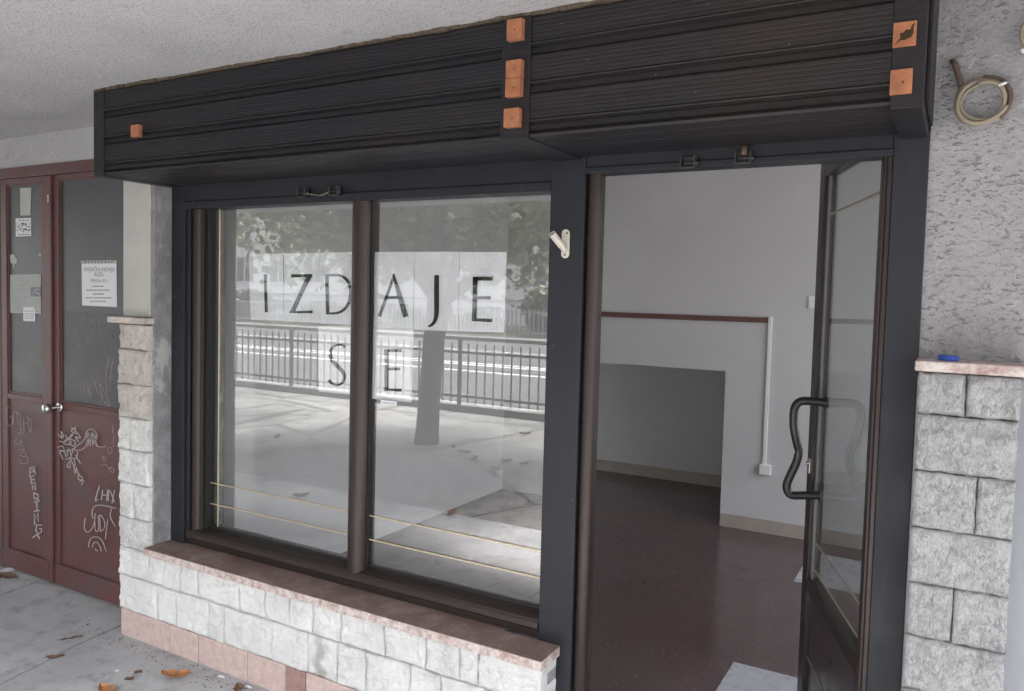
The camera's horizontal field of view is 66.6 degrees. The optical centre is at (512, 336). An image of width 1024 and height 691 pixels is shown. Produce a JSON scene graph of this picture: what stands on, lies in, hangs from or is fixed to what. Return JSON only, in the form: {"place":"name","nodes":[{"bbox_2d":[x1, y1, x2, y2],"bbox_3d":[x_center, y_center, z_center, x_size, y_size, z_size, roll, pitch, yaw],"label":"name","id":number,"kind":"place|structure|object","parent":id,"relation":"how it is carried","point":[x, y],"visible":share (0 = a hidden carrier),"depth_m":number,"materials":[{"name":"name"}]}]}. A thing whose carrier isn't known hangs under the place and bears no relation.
{"place":"outdoors","nodes":[
{"label":"outdoors","id":0,"kind":"place"},
{"bbox_2d":[0,566,270,690],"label":"arcade paving","id":1,"kind":"structure","parent":0,"point":[28,610],"depth_m":3.41,"materials":[{"name":"grey concrete"}]},
{"bbox_2d":[1,567,14,571],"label":"paper scrap","id":2,"kind":"object","parent":1,"relation":"on","point":[7,569],"visible":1,"depth_m":4.35,"materials":[{"name":"white paper"}]},
{"bbox_2d":[0,572,16,577],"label":"dry leaf","id":3,"kind":"object","parent":1,"relation":"on","point":[8,574],"visible":1,"depth_m":4.26,"materials":[{"name":"brown plant"}]},
{"bbox_2d":[45,654,63,658],"bbox_3d":[-1.965,1.368,3.331,0.088,0.015,0.025,0,3,-20],"label":"dry leaf","id":4,"kind":"object","parent":1,"relation":"on","point":[54,656],"visible":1,"depth_m":3.34,"materials":[{"name":"brown plant"}]},
{"bbox_2d":[54,635,82,640],"bbox_3d":[-2.002,1.360,3.517,0.112,0.010,0.017,0,3,-29],"label":"dry leaf","id":5,"kind":"object","parent":1,"relation":"on","point":[71,637],"visible":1,"depth_m":3.52,"materials":[{"name":"brown plant"}]},
{"bbox_2d":[98,683,115,690],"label":"dry leaf","id":6,"kind":"object","parent":1,"relation":"on","point":[105,687],"visible":1,"depth_m":3.09,"materials":[{"name":"orange plant"}]},
{"bbox_2d":[2,583,257,690],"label":"grit","id":7,"kind":"object","parent":1,"relation":"on","point":[152,656],"visible":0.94,"depth_m":3.36,"materials":[{"name":"grey gravel"}]},
{"bbox_2d":[154,669,189,676],"bbox_3d":[-1.398,1.380,3.199,0.139,0.032,0.053,2,3,10],"label":"dry leaf","id":8,"kind":"object","parent":1,"relation":"on","point":[175,673],"visible":1,"depth_m":3.21,"materials":[{"name":"orange plant"}]},
{"bbox_2d":[233,682,244,690],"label":"dry leaf","id":9,"kind":"object","parent":1,"relation":"on","point":[238,686],"visible":1,"depth_m":3.12,"materials":[{"name":"brown plant"}]},
{"bbox_2d":[107,316,559,690],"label":"stone wall","id":10,"kind":"structure","parent":1,"relation":"on","point":[271,628],"depth_m":3.11,"materials":[{"name":"white stone"}]},
{"bbox_2d":[0,0,1023,690],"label":"shop building","id":11,"kind":"structure","parent":1,"relation":"on","point":[62,62],"depth_m":2.23,"materials":[{"name":"paint"}]},
{"bbox_2d":[0,159,122,605],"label":"metal door","id":12,"kind":"structure","parent":11,"relation":"attached to","point":[59,459],"depth_m":4.06,"materials":[{"name":"red paint"}]},
{"bbox_2d":[10,255,17,267],"bbox_3d":[-2.729,-0.409,4.268,0.073,0.077,0.001,3,3,30],"label":"torn paper","id":13,"kind":"object","parent":12,"relation":"attached to","point":[13,259],"visible":1,"depth_m":4.27,"materials":[{"name":"white paper"}]},
{"bbox_2d":[16,218,30,236],"bbox_3d":[-2.641,-0.589,4.210,0.151,0.099,0.002,3,3,30],"label":"sticker card","id":14,"kind":"object","parent":12,"relation":"attached to","point":[23,226],"visible":1,"depth_m":4.21,"materials":[{"name":"white paper"}]},
{"bbox_2d":[0,175,48,580],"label":"door leaf","id":15,"kind":"structure","parent":12,"relation":"in","point":[25,426],"depth_m":4.25,"materials":[{"name":"red paint"}]},
{"bbox_2d":[10,274,40,313],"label":"ruled sheet","id":16,"kind":"object","parent":12,"relation":"attached to","point":[21,297],"visible":1,"depth_m":4.23,"materials":[{"name":"paper"}]},
{"bbox_2d":[31,287,40,295],"bbox_3d":[-2.550,-0.240,4.171,0.097,0.052,0.001,3,3,30],"label":"photo card","id":17,"kind":"object","parent":16,"relation":"attached to","point":[35,291],"visible":1,"depth_m":4.17,"materials":[{"name":"paper"}]},
{"bbox_2d":[20,188,30,215],"bbox_3d":[-2.617,-0.725,4.192,0.107,0.149,0.001,3,3,30],"label":"paper slip","id":18,"kind":"object","parent":12,"relation":"attached to","point":[25,201],"visible":1,"depth_m":4.19,"materials":[{"name":"white paper"}]},
{"bbox_2d":[23,307,34,320],"bbox_3d":[-2.609,-0.120,4.208,0.114,0.078,0.001,3,3,30],"label":"paper slip","id":19,"kind":"object","parent":12,"relation":"attached to","point":[28,313],"visible":1,"depth_m":4.21,"materials":[{"name":"white paper"}]},
{"bbox_2d":[41,171,122,605],"bbox_3d":[-2.087,0.256,3.883,0.828,2.152,0.128,3,3,30],"label":"door leaf","id":20,"kind":"structure","parent":12,"relation":"in","point":[85,210],"depth_m":3.99,"materials":[{"name":"red paint"}]},
{"bbox_2d":[81,260,116,306],"bbox_3d":[-2.069,-0.265,3.897,0.296,0.229,0.001,3,3,30],"label":"paper notice","id":21,"kind":"object","parent":12,"relation":"attached to","point":[99,283],"visible":1,"depth_m":3.89,"materials":[{"name":"white paper"}]},
{"bbox_2d":[94,0,938,187],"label":"shutter housing","id":22,"kind":"object","parent":11,"relation":"attached to","point":[631,76],"visible":1,"depth_m":2.16,"materials":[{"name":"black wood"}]},
{"bbox_2d":[171,131,929,690],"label":"steel surround","id":23,"kind":"object","parent":11,"relation":"attached to","point":[563,185],"visible":0.79,"depth_m":2.53,"materials":[{"name":"black metal"}]},
{"bbox_2d":[296,187,308,197],"bbox_3d":[-0.820,-0.564,3.058,0.052,0.036,0.025,3,3,30],"label":"shutter catch","id":24,"kind":"object","parent":23,"relation":"attached to","point":[301,192],"visible":1,"depth_m":3.06,"materials":[{"name":"paint"}]},
{"bbox_2d":[328,185,340,195],"bbox_3d":[-0.676,-0.556,2.977,0.052,0.036,0.025,3,3,30],"label":"shutter catch","id":25,"kind":"object","parent":23,"relation":"attached to","point":[334,190],"visible":1,"depth_m":2.98,"materials":[{"name":"paint"}]},
{"bbox_2d":[186,201,540,636],"bbox_3d":[-0.647,0.220,3.061,1.779,1.512,0.101,3,3,30],"label":"shop window","id":26,"kind":"structure","parent":23,"relation":"attached to","point":[357,567],"depth_m":3.03,"materials":[{"name":"brown metal"}]},
{"bbox_2d":[249,253,283,320],"bbox_3d":[-1.040,-0.208,3.289,0.212,0.283,0.006,3,3,30],"label":"letter sheet","id":27,"kind":"object","parent":26,"relation":"attached to","point":[266,285],"visible":1,"depth_m":3.29,"materials":[{"name":"white paper"}]},
{"bbox_2d":[284,253,319,322],"bbox_3d":[-0.864,-0.200,3.189,0.205,0.283,0.006,3,3,30],"label":"letter sheet","id":28,"kind":"object","parent":26,"relation":"attached to","point":[301,290],"visible":1,"depth_m":3.19,"materials":[{"name":"white paper"}]},
{"bbox_2d":[318,326,350,394],"bbox_3d":[-0.688,0.093,3.099,0.232,0.273,0.004,3,3,30],"label":"letter sheet","id":29,"kind":"object","parent":26,"relation":"attached to","point":[334,358],"visible":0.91,"depth_m":3.11,"materials":[{"name":"white paper"}]},
{"bbox_2d":[319,252,351,324],"bbox_3d":[-0.681,-0.190,3.085,0.230,0.285,0.005,3,3,30],"label":"letter sheet","id":30,"kind":"object","parent":26,"relation":"attached to","point":[335,271],"visible":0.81,"depth_m":3.10,"materials":[{"name":"white paper"}]},
{"bbox_2d":[380,400,396,405],"bbox_3d":[-0.473,0.253,2.968,0.078,0.018,0.001,3,3,30],"label":"sticker","id":31,"kind":"object","parent":26,"relation":"attached to","point":[386,402],"visible":1,"depth_m":2.97,"materials":[{"name":"white paper"}]},
{"bbox_2d":[372,328,413,401],"bbox_3d":[-0.478,0.108,2.980,0.236,0.276,0.005,3,3,30],"label":"letter sheet","id":32,"kind":"object","parent":26,"relation":"attached to","point":[392,364],"visible":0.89,"depth_m":2.97,"materials":[{"name":"white paper"}]},
{"bbox_2d":[373,252,413,328],"bbox_3d":[-0.472,-0.175,2.967,0.237,0.291,0.007,3,3,30],"label":"letter sheet","id":33,"kind":"object","parent":26,"relation":"attached to","point":[393,288],"visible":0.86,"depth_m":2.95,"materials":[{"name":"white paper"}]},
{"bbox_2d":[414,252,459,330],"bbox_3d":[-0.281,-0.165,2.860,0.200,0.290,0.007,3,3,30],"label":"letter sheet","id":34,"kind":"object","parent":26,"relation":"attached to","point":[436,285],"visible":1,"depth_m":2.86,"materials":[{"name":"white paper"}]},
{"bbox_2d":[458,252,505,332],"bbox_3d":[-0.109,-0.156,2.762,0.194,0.286,0.007,3,3,30],"label":"letter sheet","id":35,"kind":"object","parent":26,"relation":"attached to","point":[482,281],"visible":1,"depth_m":2.76,"materials":[{"name":"white paper"}]},
{"bbox_2d":[549,229,569,257],"bbox_3d":[0.146,-0.299,2.502,0.077,0.093,0.027,-1,4,-41],"label":"flag holder","id":36,"kind":"object","parent":23,"relation":"attached to","point":[563,244],"visible":1,"depth_m":2.51,"materials":[{"name":"beige metal"}]},
{"bbox_2d":[679,155,697,168],"bbox_3d":[0.521,-0.513,2.298,0.052,0.036,0.025,3,3,30],"label":"shutter catch","id":37,"kind":"object","parent":23,"relation":"attached to","point":[688,162],"visible":1,"depth_m":2.30,"materials":[{"name":"paint"}]},
{"bbox_2d":[573,156,892,690],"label":"shop door","id":38,"kind":"structure","parent":23,"relation":"attached to","point":[833,650],"depth_m":2.54,"materials":[{"name":"brown metal"}]},
{"bbox_2d":[734,145,753,164],"bbox_3d":[0.660,-0.516,2.218,0.052,0.050,0.025,3,3,30],"label":"shutter catch","id":39,"kind":"object","parent":23,"relation":"attached to","point":[743,156],"visible":1,"depth_m":2.22,"materials":[{"name":"paint"}]},
{"bbox_2d":[222,161,880,690],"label":"shop interior","id":40,"kind":"object","parent":11,"relation":"attached to","point":[682,401],"visible":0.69,"depth_m":5.40,"materials":[{"name":"white paint"}]},
{"bbox_2d":[601,312,767,322],"bbox_3d":[1.165,-0.142,5.665,1.332,0.036,0.020,3,3,30],"label":"wall rail","id":41,"kind":"object","parent":40,"relation":"attached to","point":[691,317],"depth_m":5.61,"materials":[{"name":"brown wood"}]},
{"bbox_2d":[759,316,772,475],"bbox_3d":[1.752,0.407,5.343,0.076,1.090,0.035,3,3,30],"label":"cable duct","id":42,"kind":"object","parent":40,"relation":"attached to","point":[764,468],"visible":1,"depth_m":5.35,"materials":[{"name":"white plastic"}]},
{"bbox_2d":[808,296,814,308],"bbox_3d":[2.009,-0.226,5.185,0.087,0.085,0.014,3,3,30],"label":"light switch","id":43,"kind":"object","parent":40,"relation":"attached to","point":[811,302],"visible":0.52,"depth_m":5.19,"materials":[{"name":"white plastic"}]},
{"bbox_2d":[950,59,1013,125],"bbox_3d":[1.158,-0.611,1.933,0.143,0.177,0.039,4,4,35],"label":"cable coil","id":44,"kind":"object","parent":11,"relation":"hanging from","point":[1002,85],"visible":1,"depth_m":1.93,"materials":[{"name":"white plastic"}]},
{"bbox_2d":[1019,22,1023,53],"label":"cable loop","id":45,"kind":"object","parent":11,"relation":"attached to","point":[1021,34],"visible":1,"depth_m":1.89,"materials":[{"name":"white plastic"}]},
{"bbox_2d":[902,357,1023,690],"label":"stone pillar","id":46,"kind":"structure","parent":1,"relation":"on","point":[965,456],"depth_m":1.90,"materials":[{"name":"stone"}]},
{"bbox_2d":[937,355,958,360],"bbox_3d":[1.078,0.054,1.932,0.046,0.013,0.046,3,3,30],"label":"bottle cap","id":47,"kind":"object","parent":46,"relation":"on","point":[948,358],"visible":1,"depth_m":1.92,"materials":[{"name":"blue plastic"}]},
{"bbox_2d":[341,470,861,690],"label":"interior floor","id":48,"kind":"structure","parent":0,"point":[690,593],"depth_m":4.55,"materials":[{"name":"red"}]}
]}

